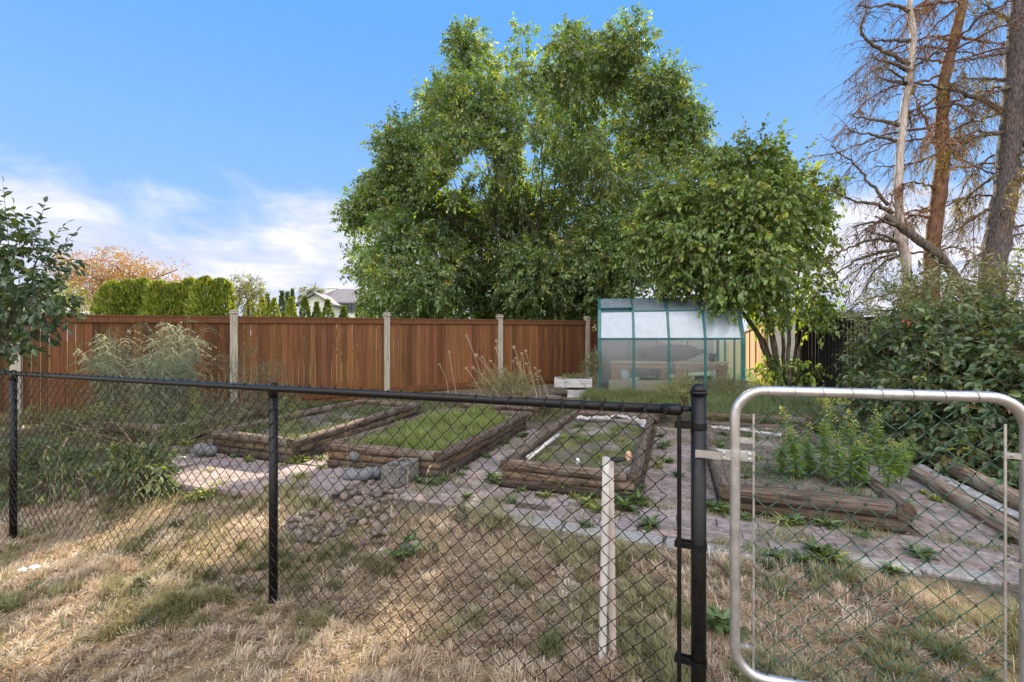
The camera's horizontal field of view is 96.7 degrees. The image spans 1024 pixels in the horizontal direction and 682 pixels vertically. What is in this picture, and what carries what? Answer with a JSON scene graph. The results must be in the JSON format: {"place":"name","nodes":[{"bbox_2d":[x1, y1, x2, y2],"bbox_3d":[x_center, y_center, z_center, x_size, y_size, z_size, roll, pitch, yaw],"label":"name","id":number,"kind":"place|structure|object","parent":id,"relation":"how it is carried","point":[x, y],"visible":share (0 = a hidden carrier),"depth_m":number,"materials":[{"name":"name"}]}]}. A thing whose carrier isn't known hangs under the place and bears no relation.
{"place":"outdoors","nodes":[
{"label":"outdoors","id":0,"kind":"place"},
{"bbox_2d":[105,450,372,501],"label":"slab path","id":1,"kind":"structure","parent":0,"point":[286,471],"depth_m":4.85,"materials":[{"name":"grey concrete"}]},
{"bbox_2d":[342,467,358,480],"bbox_3d":[-1.653,1.374,4.678,0.233,0.128,0.163,10,10,25],"label":"rock","id":2,"kind":"object","parent":1,"relation":"on","point":[351,472],"visible":0.71,"depth_m":4.62,"materials":[{"name":"grey stone"}]},
{"bbox_2d":[358,467,373,481],"bbox_3d":[-1.500,1.370,4.684,0.187,0.137,0.149,-11,2,-41],"label":"rock","id":3,"kind":"object","parent":1,"relation":"on","point":[364,474],"visible":0.76,"depth_m":4.63,"materials":[{"name":"grey stone"}]},
{"bbox_2d":[228,403,419,437],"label":"weedy grass","id":4,"kind":"structure","parent":0,"point":[308,430],"depth_m":7.06,"materials":[{"name":"green plant"}]},
{"bbox_2d":[0,341,1018,681],"bbox_3d":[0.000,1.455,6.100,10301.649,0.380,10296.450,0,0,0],"label":"ground","id":5,"kind":"structure","parent":0,"point":[968,591],"depth_m":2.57,"materials":[{"name":"beige plant"}]},
{"bbox_2d":[0,176,88,375],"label":"apple tree","id":6,"kind":"object","parent":5,"relation":"on","point":[19,298],"visible":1,"depth_m":4.26,"materials":[{"name":"green plant"}]},
{"bbox_2d":[9,274,93,330],"bbox_3d":[-19.781,-0.773,19.785,4.848,4.382,2.716,0,0,10],"label":"yard tree","id":7,"kind":"object","parent":5,"relation":"on","point":[67,292],"visible":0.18,"depth_m":19.27,"materials":[{"name":"orange plant"}]},
{"bbox_2d":[0,434,109,513],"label":"weed thicket","id":8,"kind":"object","parent":5,"relation":"on","point":[48,467],"visible":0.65,"depth_m":4.66,"materials":[{"name":"green plant"}]},
{"bbox_2d":[86,279,133,314],"bbox_3d":[-15.776,-0.495,18.024,1.706,3.922,1.752,0,0,0],"label":"hedge cedar","id":9,"kind":"object","parent":5,"relation":"on","point":[103,295],"visible":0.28,"depth_m":17.64,"materials":[{"name":"green plant"}]},
{"bbox_2d":[66,328,154,415],"bbox_3d":[-6.658,0.613,7.671,1.244,1.705,1.392,0,0,-41],"label":"asparagus fern","id":10,"kind":"object","parent":5,"relation":"on","point":[101,355],"visible":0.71,"depth_m":7.52,"materials":[{"name":"green plant"}]},
{"bbox_2d":[38,243,198,314],"bbox_3d":[-18.888,-1.703,21.618,9.101,6.246,3.065,0,0,14],"label":"maple tree","id":11,"kind":"object","parent":5,"relation":"on","point":[116,275],"visible":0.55,"depth_m":21.47,"materials":[{"name":"orange plant"}]},
{"bbox_2d":[103,277,142,314],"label":"hedge cedar","id":12,"kind":"object","parent":5,"relation":"on","point":[124,282],"visible":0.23,"depth_m":17.89,"materials":[{"name":"green plant"}]},
{"bbox_2d":[89,439,185,505],"bbox_3d":[-3.660,1.361,4.473,0.825,0.737,0.781,0,0,0],"label":"peony bush","id":13,"kind":"object","parent":5,"relation":"on","point":[144,481],"visible":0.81,"depth_m":4.37,"materials":[{"name":"green plant"}]},
{"bbox_2d":[125,276,157,314],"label":"hedge cedar","id":14,"kind":"object","parent":5,"relation":"on","point":[141,281],"visible":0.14,"depth_m":18.15,"materials":[{"name":"green plant"}]},
{"bbox_2d":[33,400,264,456],"bbox_3d":[-5.198,1.317,6.194,3.216,0.937,1.836,0,0,0],"label":"weed thicket","id":15,"kind":"object","parent":5,"relation":"on","point":[100,413],"visible":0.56,"depth_m":6.28,"materials":[{"name":"green plant"}]},
{"bbox_2d":[135,279,175,315],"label":"hedge cedar","id":16,"kind":"object","parent":5,"relation":"on","point":[152,290],"visible":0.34,"depth_m":17.67,"materials":[{"name":"green plant"}]},
{"bbox_2d":[0,392,321,439],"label":"weed thicket","id":17,"kind":"object","parent":5,"relation":"on","point":[42,414],"visible":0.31,"depth_m":7.12,"materials":[{"name":"green plant"}]},
{"bbox_2d":[156,280,188,315],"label":"hedge cedar","id":18,"kind":"object","parent":5,"relation":"on","point":[173,285],"visible":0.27,"depth_m":17.92,"materials":[{"name":"green plant"}]},
{"bbox_2d":[41,397,333,443],"bbox_3d":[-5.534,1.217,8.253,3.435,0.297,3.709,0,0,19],"label":"weedy grass","id":19,"kind":"structure","parent":5,"relation":"on","point":[305,407],"depth_m":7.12,"materials":[{"name":"green plant"}]},
{"bbox_2d":[94,351,209,427],"bbox_3d":[-5.492,0.796,6.856,1.231,1.339,1.310,0,0,0],"label":"asparagus fern","id":20,"kind":"object","parent":19,"relation":"on","point":[154,389],"visible":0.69,"depth_m":6.77,"materials":[{"name":"green plant"}]},
{"bbox_2d":[120,316,228,416],"bbox_3d":[-5.374,0.518,7.394,1.400,1.895,1.393,0,0,37],"label":"asparagus fern","id":21,"kind":"object","parent":19,"relation":"on","point":[165,352],"visible":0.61,"depth_m":7.38,"materials":[{"name":"green plant"}]},
{"bbox_2d":[169,277,208,315],"bbox_3d":[-13.086,-0.601,18.503,1.691,4.133,1.686,0,0,-36],"label":"hedge cedar","id":22,"kind":"object","parent":5,"relation":"on","point":[186,283],"visible":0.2,"depth_m":18.10,"materials":[{"name":"green plant"}]},
{"bbox_2d":[182,275,226,315],"bbox_3d":[-12.100,-0.585,18.011,1.707,4.102,1.801,0,0,0],"label":"hedge cedar","id":23,"kind":"object","parent":5,"relation":"on","point":[200,289],"visible":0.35,"depth_m":17.65,"materials":[{"name":"green plant"}]},
{"bbox_2d":[200,276,238,315],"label":"hedge cedar","id":24,"kind":"object","parent":5,"relation":"on","point":[227,287],"visible":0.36,"depth_m":18.04,"materials":[{"name":"green plant"}]},
{"bbox_2d":[186,343,275,421],"bbox_3d":[-4.660,0.783,7.576,1.523,1.607,1.264,0,0,0],"label":"feathery bush","id":25,"kind":"object","parent":5,"relation":"on","point":[234,392],"visible":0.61,"depth_m":7.56,"materials":[{"name":"green plant"}]},
{"bbox_2d":[229,271,269,316],"bbox_3d":[-13.920,-1.127,24.011,2.074,5.091,2.155,0,0,-40],"label":"birch tree","id":26,"kind":"object","parent":5,"relation":"on","point":[248,306],"visible":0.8,"depth_m":23.95,"materials":[{"name":"green plant"}]},
{"bbox_2d":[231,350,301,419],"bbox_3d":[-4.210,0.923,7.911,1.202,1.573,1.012,0,0,11],"label":"feathery bush","id":27,"kind":"object","parent":5,"relation":"on","point":[269,380],"visible":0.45,"depth_m":7.86,"materials":[{"name":"green plant"}]},
{"bbox_2d":[266,297,280,316],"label":"cedar","id":28,"kind":"object","parent":5,"relation":"on","point":[272,307],"visible":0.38,"depth_m":29.89,"materials":[{"name":"green plant"}]},
{"bbox_2d":[276,290,286,316],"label":"back cedar","id":29,"kind":"object","parent":5,"relation":"on","point":[282,300],"visible":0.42,"depth_m":36.90,"materials":[{"name":"green plant"}]},
{"bbox_2d":[283,296,297,316],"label":"cedar","id":30,"kind":"object","parent":5,"relation":"on","point":[291,304],"visible":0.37,"depth_m":28.89,"materials":[{"name":"green plant"}]},
{"bbox_2d":[0,308,597,428],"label":"wooden fence","id":31,"kind":"object","parent":5,"relation":"on","point":[386,352],"visible":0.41,"depth_m":10.16,"materials":[{"name":"brown wood"}]},
{"bbox_2d":[297,295,310,316],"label":"cedar","id":32,"kind":"object","parent":5,"relation":"on","point":[304,304],"visible":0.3,"depth_m":29.40,"materials":[{"name":"green plant"}]},
{"bbox_2d":[206,399,420,463],"bbox_3d":[-2.829,1.312,7.287,1.513,0.332,3.583,0,0,15],"label":"raised bed","id":33,"kind":"object","parent":5,"relation":"on","point":[352,426],"visible":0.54,"depth_m":6.21,"materials":[{"name":"wood"}]},
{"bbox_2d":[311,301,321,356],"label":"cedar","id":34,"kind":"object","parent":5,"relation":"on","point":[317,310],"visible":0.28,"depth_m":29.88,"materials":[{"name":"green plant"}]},
{"bbox_2d":[321,298,335,316],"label":"cedar","id":35,"kind":"object","parent":5,"relation":"on","point":[328,311],"visible":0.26,"depth_m":28.89,"materials":[{"name":"green plant"}]},
{"bbox_2d":[296,284,400,317],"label":"house","id":36,"kind":"structure","parent":5,"relation":"on","point":[338,297],"depth_m":61.91,"materials":[{"name":"white"}]},
{"bbox_2d":[0,370,707,681],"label":"chain link fence","id":37,"kind":"object","parent":5,"relation":"on","point":[696,659],"visible":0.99,"depth_m":2.25,"materials":[{"name":"black metal"}]},
{"bbox_2d":[695,385,1023,681],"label":"metal gate","id":38,"kind":"structure","parent":37,"relation":"attached to","point":[734,454],"depth_m":1.56,"materials":[{"name":"metal"}]},
{"bbox_2d":[382,540,424,561],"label":"leafy weed","id":39,"kind":"object","parent":5,"relation":"on","point":[398,553],"visible":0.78,"depth_m":3.05,"materials":[{"name":"green plant"}]},
{"bbox_2d":[324,407,527,477],"bbox_3d":[-0.939,1.316,6.406,1.556,0.322,3.011,0,0,20],"label":"raised bed","id":40,"kind":"object","parent":5,"relation":"on","point":[515,422],"visible":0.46,"depth_m":5.21,"materials":[{"name":"wood"}]},
{"bbox_2d":[341,403,510,450],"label":"green grass","id":41,"kind":"structure","parent":40,"relation":"on","point":[432,416],"depth_m":6.13,"materials":[{"name":"green plant"}]},
{"bbox_2d":[373,389,592,423],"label":"meadow grass","id":42,"kind":"structure","parent":5,"relation":"on","point":[424,407],"depth_m":9.10,"materials":[{"name":"green plant"}]},
{"bbox_2d":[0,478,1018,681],"bbox_3d":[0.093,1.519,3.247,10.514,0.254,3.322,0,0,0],"label":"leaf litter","id":43,"kind":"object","parent":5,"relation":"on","point":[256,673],"visible":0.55,"depth_m":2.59,"materials":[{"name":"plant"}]},
{"bbox_2d":[458,393,561,416],"bbox_3d":[0.017,1.280,9.309,1.655,0.252,1.699,0,0,20],"label":"raised bed","id":44,"kind":"object","parent":5,"relation":"on","point":[514,408],"visible":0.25,"depth_m":8.57,"materials":[{"name":"wood"}]},
{"bbox_2d":[468,364,544,396],"bbox_3d":[-0.149,0.965,9.343,1.618,0.996,1.188,0,0,0],"label":"dry bush","id":45,"kind":"object","parent":44,"relation":"on","point":[502,386],"visible":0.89,"depth_m":9.22,"materials":[{"name":"beige plant"}]},
{"bbox_2d":[328,2,721,331],"bbox_3d":[0.582,-5.815,17.058,14.798,14.411,9.084,0,0,-12],"label":"walnut tree","id":46,"kind":"object","parent":5,"relation":"on","point":[546,270],"visible":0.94,"depth_m":15.50,"materials":[{"name":"green plant"}]},
{"bbox_2d":[554,377,591,397],"bbox_3d":[1.405,1.064,10.452,0.850,0.432,0.570,0,0,7],"label":"planter box","id":47,"kind":"object","parent":5,"relation":"on","point":[573,384],"visible":0.8,"depth_m":10.19,"materials":[{"name":"white wood"}]},
{"bbox_2d":[578,345,604,389],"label":"white flower bush","id":48,"kind":"object","parent":5,"relation":"on","point":[586,362],"visible":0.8,"depth_m":10.69,"materials":[{"name":"green plant"}]},
{"bbox_2d":[599,456,609,662],"bbox_3d":[0.414,1.009,2.040,0.035,0.985,0.075,0,0,-13],"label":"plastic pipe","id":49,"kind":"object","parent":5,"relation":"on","point":[604,560],"visible":0.77,"depth_m":2.02,"materials":[{"name":"white plastic"}]},
{"bbox_2d":[608,461,615,654],"bbox_3d":[0.457,1.026,2.089,0.035,0.950,0.061,0,0,44],"label":"plastic pipe","id":50,"kind":"object","parent":5,"relation":"on","point":[611,589],"visible":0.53,"depth_m":2.08,"materials":[{"name":"plastic"}]},
{"bbox_2d":[568,384,681,416],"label":"meadow grass","id":51,"kind":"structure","parent":5,"relation":"on","point":[620,395],"depth_m":9.16,"materials":[{"name":"green plant"}]},
{"bbox_2d":[598,297,744,394],"bbox_3d":[3.991,0.067,12.051,3.355,2.436,2.452,0,0,11],"label":"greenhouse","id":52,"kind":"object","parent":5,"relation":"on","point":[645,344],"visible":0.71,"depth_m":10.97,"materials":[{"name":"clear glass"}]},
{"bbox_2d":[654,372,709,406],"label":"pale herb bush","id":53,"kind":"object","parent":5,"relation":"on","point":[681,390],"visible":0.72,"depth_m":9.10,"materials":[{"name":"green plant"}]},
{"bbox_2d":[706,599,751,641],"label":"leafy weed","id":54,"kind":"object","parent":5,"relation":"on","point":[718,620],"visible":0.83,"depth_m":2.32,"materials":[{"name":"green plant"}]},
{"bbox_2d":[613,112,856,386],"bbox_3d":[5.738,-2.208,11.428,6.184,7.290,3.908,0,0,0],"label":"lilac tree","id":55,"kind":"object","parent":5,"relation":"on","point":[749,214],"visible":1,"depth_m":11.08,"materials":[{"name":"green plant"}]},
{"bbox_2d":[704,369,772,396],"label":"grey herb bush","id":56,"kind":"object","parent":5,"relation":"on","point":[732,383],"visible":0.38,"depth_m":9.27,"materials":[{"name":"green plant"}]},
{"bbox_2d":[482,509,1001,585],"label":"concrete kerb","id":57,"kind":"structure","parent":5,"relation":"on","point":[926,569],"depth_m":3.12,"materials":[{"name":"grey concrete"}]},
{"bbox_2d":[744,322,767,383],"bbox_3d":[9.300,0.452,17.550,0.130,2.127,10.334,0,0,24],"label":"wooden fence","id":58,"kind":"object","parent":5,"relation":"on","point":[753,354],"visible":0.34,"depth_m":17.27,"materials":[{"name":"yellow wood"}]},
{"bbox_2d":[706,409,815,431],"bbox_3d":[4.052,1.271,7.915,1.720,0.251,1.748,0,0,20],"label":"raised bed","id":59,"kind":"object","parent":5,"relation":"on","point":[776,417],"visible":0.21,"depth_m":7.07,"materials":[{"name":"wood"}]},
{"bbox_2d":[684,382,846,429],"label":"meadow grass","id":60,"kind":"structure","parent":5,"relation":"on","point":[721,402],"depth_m":7.57,"materials":[{"name":"green plant"}]},
{"bbox_2d":[758,545,792,563],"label":"leafy weed","id":61,"kind":"object","parent":5,"relation":"on","point":[781,552],"visible":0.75,"depth_m":3.02,"materials":[{"name":"green plant"}]},
{"bbox_2d":[750,293,868,357],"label":"house","id":62,"kind":"structure","parent":5,"relation":"on","point":[778,338],"depth_m":35.16,"materials":[{"name":"beige"}]},
{"bbox_2d":[706,420,916,532],"bbox_3d":[2.979,1.345,5.219,1.389,0.270,3.429,0,0,21],"label":"raised bed","id":63,"kind":"object","parent":5,"relation":"on","point":[896,519],"visible":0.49,"depth_m":3.81,"materials":[{"name":"wood"}]},
{"bbox_2d":[771,438,789,473],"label":"leafy stem plant","id":64,"kind":"object","parent":63,"relation":"on","point":[784,464],"visible":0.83,"depth_m":4.34,"materials":[{"name":"green plant"}]},
{"bbox_2d":[779,405,806,479],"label":"leafy stem plant","id":65,"kind":"object","parent":63,"relation":"on","point":[788,437],"visible":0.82,"depth_m":4.21,"materials":[{"name":"green plant"}]},
{"bbox_2d":[785,427,804,478],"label":"leafy stem plant","id":66,"kind":"object","parent":63,"relation":"on","point":[795,469],"visible":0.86,"depth_m":4.18,"materials":[{"name":"green plant"}]},
{"bbox_2d":[799,421,815,475],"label":"leafy stem plant","id":67,"kind":"object","parent":63,"relation":"on","point":[808,455],"visible":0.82,"depth_m":4.26,"materials":[{"name":"green plant"}]},
{"bbox_2d":[814,399,834,480],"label":"leafy stem plant","id":68,"kind":"object","parent":63,"relation":"on","point":[826,405],"visible":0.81,"depth_m":4.15,"materials":[{"name":"green plant"}]},
{"bbox_2d":[811,404,837,476],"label":"leafy stem plant","id":69,"kind":"object","parent":63,"relation":"on","point":[822,441],"visible":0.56,"depth_m":4.24,"materials":[{"name":"green plant"}]},
{"bbox_2d":[819,418,836,483],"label":"leafy stem plant","id":70,"kind":"object","parent":63,"relation":"on","point":[827,453],"visible":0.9,"depth_m":4.09,"materials":[{"name":"green plant"}]},
{"bbox_2d":[828,430,850,485],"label":"leafy stem plant","id":71,"kind":"object","parent":63,"relation":"on","point":[838,472],"visible":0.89,"depth_m":4.02,"materials":[{"name":"green plant"}]},
{"bbox_2d":[843,409,867,486],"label":"leafy stem plant","id":72,"kind":"object","parent":63,"relation":"on","point":[852,430],"visible":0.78,"depth_m":4.03,"materials":[{"name":"green plant"}]},
{"bbox_2d":[844,440,868,485],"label":"leafy stem plant","id":73,"kind":"object","parent":63,"relation":"on","point":[852,475],"visible":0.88,"depth_m":3.96,"materials":[{"name":"green plant"}]},
{"bbox_2d":[851,433,876,487],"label":"leafy stem plant","id":74,"kind":"object","parent":63,"relation":"on","point":[862,449],"visible":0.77,"depth_m":3.98,"materials":[{"name":"green plant"}]},
{"bbox_2d":[865,412,883,469],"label":"leafy stem plant","id":75,"kind":"object","parent":63,"relation":"on","point":[871,440],"visible":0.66,"depth_m":4.45,"materials":[{"name":"green plant"}]},
{"bbox_2d":[870,409,886,474],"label":"leafy stem plant","id":76,"kind":"object","parent":63,"relation":"on","point":[879,452],"visible":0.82,"depth_m":4.37,"materials":[{"name":"green plant"}]},
{"bbox_2d":[877,437,902,486],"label":"leafy stem plant","id":77,"kind":"object","parent":63,"relation":"on","point":[888,479],"visible":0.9,"depth_m":3.92,"materials":[{"name":"green plant"}]},
{"bbox_2d":[894,439,912,482],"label":"leafy stem plant","id":78,"kind":"object","parent":63,"relation":"on","point":[903,457],"visible":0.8,"depth_m":4.08,"materials":[{"name":"green plant"}]},
{"bbox_2d":[810,543,853,565],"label":"leafy weed","id":79,"kind":"object","parent":5,"relation":"on","point":[829,554],"visible":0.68,"depth_m":3.02,"materials":[{"name":"green plant"}]},
{"bbox_2d":[797,316,916,387],"bbox_3d":[8.303,0.415,11.018,0.125,2.100,2.967,0,0,-20],"label":"black fence","id":80,"kind":"object","parent":5,"relation":"on","point":[813,352],"visible":0.13,"depth_m":11.61,"materials":[{"name":"black metal"}]},
{"bbox_2d":[872,559,910,578],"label":"leafy weed","id":81,"kind":"object","parent":5,"relation":"on","point":[891,568],"visible":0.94,"depth_m":2.85,"materials":[{"name":"green plant"}]},
{"bbox_2d":[797,0,1023,317],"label":"conifer tree","id":82,"kind":"object","parent":5,"relation":"on","point":[935,221],"visible":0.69,"depth_m":10.50,"materials":[{"name":"twig"},{"name":"red bark"},{"name":"dry needles"}]},
{"bbox_2d":[803,0,1023,319],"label":"conifer tree","id":83,"kind":"object","parent":5,"relation":"on","point":[902,245],"visible":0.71,"depth_m":10.27,"materials":[{"name":"twig"},{"name":"bark"},{"name":"conifer needles"}]},
{"bbox_2d":[827,285,1023,511],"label":"broadleaf shrub","id":84,"kind":"object","parent":5,"relation":"on","point":[959,349],"visible":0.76,"depth_m":5.22,"materials":[{"name":"green plant"}]},
{"bbox_2d":[875,213,975,304],"bbox_3d":[9.029,-0.670,9.624,2.858,4.015,0.354,0,0,-9],"label":"leaning limb","id":85,"kind":"object","parent":5,"relation":"on","point":[914,236],"visible":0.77,"depth_m":9.49,"materials":[{"name":"grey plant"}]},
{"bbox_2d":[833,241,1023,419],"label":"willow shrub","id":86,"kind":"object","parent":5,"relation":"on","point":[910,296],"visible":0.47,"depth_m":7.31,"materials":[{"name":"green plant"}]},
{"bbox_2d":[859,0,1023,328],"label":"conifer tree","id":87,"kind":"object","parent":5,"relation":"on","point":[1000,221],"visible":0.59,"depth_m":9.87,"materials":[{"name":"brown plant"}]},
{"bbox_2d":[0,0,1023,332],"label":"sky","id":88,"kind":"structure","parent":0,"point":[222,137],"materials":[{"name":"blue"}]},
{"bbox_2d":[163,427,1018,584],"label":"brick path","id":89,"kind":"structure","parent":0,"point":[930,523],"depth_m":3.78,"materials":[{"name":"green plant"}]},
{"bbox_2d":[381,457,418,487],"bbox_3d":[-1.138,1.335,4.650,0.195,0.195,0.393,0,0,19],"label":"cinder block","id":90,"kind":"object","parent":89,"relation":"on","point":[398,471],"depth_m":4.52,"materials":[{"name":"grey concrete"}]},
{"bbox_2d":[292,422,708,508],"bbox_3d":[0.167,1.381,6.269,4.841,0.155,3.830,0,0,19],"label":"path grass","id":91,"kind":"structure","parent":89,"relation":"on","point":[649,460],"depth_m":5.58,"materials":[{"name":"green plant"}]},
{"bbox_2d":[499,410,655,500],"bbox_3d":[1.087,1.320,5.938,1.368,0.315,3.512,0,0,20],"label":"raised bed","id":92,"kind":"object","parent":89,"relation":"on","point":[632,471],"visible":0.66,"depth_m":4.57,"materials":[{"name":"wood"}]},
{"bbox_2d":[530,421,642,466],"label":"sparse grass","id":93,"kind":"structure","parent":92,"relation":"on","point":[631,447],"depth_m":5.50,"materials":[{"name":"green plant"}]},
{"bbox_2d":[577,413,645,426],"bbox_3d":[1.611,1.170,6.994,1.252,0.132,0.462,0,0,43],"label":"plastic sheet","id":94,"kind":"object","parent":92,"relation":"on","point":[642,422],"visible":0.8,"depth_m":6.97,"materials":[{"name":"white plastic"}]},
{"bbox_2d":[614,493,640,514],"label":"leafy weed","id":95,"kind":"object","parent":89,"relation":"on","point":[621,503],"visible":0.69,"depth_m":3.88,"materials":[{"name":"green plant"}]},
{"bbox_2d":[624,486,655,507],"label":"leafy weed","id":96,"kind":"object","parent":89,"relation":"on","point":[641,502],"visible":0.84,"depth_m":4.05,"materials":[{"name":"green plant"}]},
{"bbox_2d":[635,514,663,531],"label":"leafy weed","id":97,"kind":"object","parent":89,"relation":"on","point":[646,524],"visible":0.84,"depth_m":3.54,"materials":[{"name":"green plant"}]},
{"bbox_2d":[710,498,729,517],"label":"leafy weed","id":98,"kind":"object","parent":89,"relation":"on","point":[727,508],"visible":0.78,"depth_m":3.83,"materials":[{"name":"green plant"}]},
{"bbox_2d":[798,533,845,563],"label":"leafy weed","id":99,"kind":"object","parent":89,"relation":"on","point":[816,549],"visible":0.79,"depth_m":3.08,"materials":[{"name":"green plant"}]},
{"bbox_2d":[812,514,840,529],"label":"leafy weed","id":100,"kind":"object","parent":89,"relation":"on","point":[822,519],"visible":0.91,"depth_m":3.55,"materials":[{"name":"green plant"}]},
{"bbox_2d":[901,539,947,561],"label":"leafy weed","id":101,"kind":"object","parent":89,"relation":"on","point":[926,551],"visible":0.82,"depth_m":3.04,"materials":[{"name":"green plant"}]},
{"bbox_2d":[849,434,1018,544],"bbox_3d":[4.243,1.403,4.734,0.147,0.152,4.012,0,0,21],"label":"edging timber","id":102,"kind":"object","parent":89,"relation":"on","point":[959,498],"visible":0.54,"depth_m":3.89,"materials":[{"name":"brown wood"}]},
{"bbox_2d":[917,464,1018,518],"bbox_3d":[3.719,1.335,3.008,0.139,0.070,3.812,0,0,19],"label":"plastic sheet","id":103,"kind":"object","parent":102,"relation":"on","point":[988,500],"visible":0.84,"depth_m":3.98,"materials":[{"name":"white plastic"}]},
{"bbox_2d":[854,417,1018,511],"bbox_3d":[4.556,1.272,4.939,0.170,0.181,4.612,0,0,20],"label":"edging timber","id":104,"kind":"object","parent":89,"relation":"on","point":[964,473],"visible":0.31,"depth_m":4.07,"materials":[{"name":"brown wood"}]},
{"bbox_2d":[717,427,881,496],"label":"sparse grass","id":105,"kind":"structure","parent":0,"point":[793,475],"depth_m":4.41,"materials":[{"name":"green plant"}]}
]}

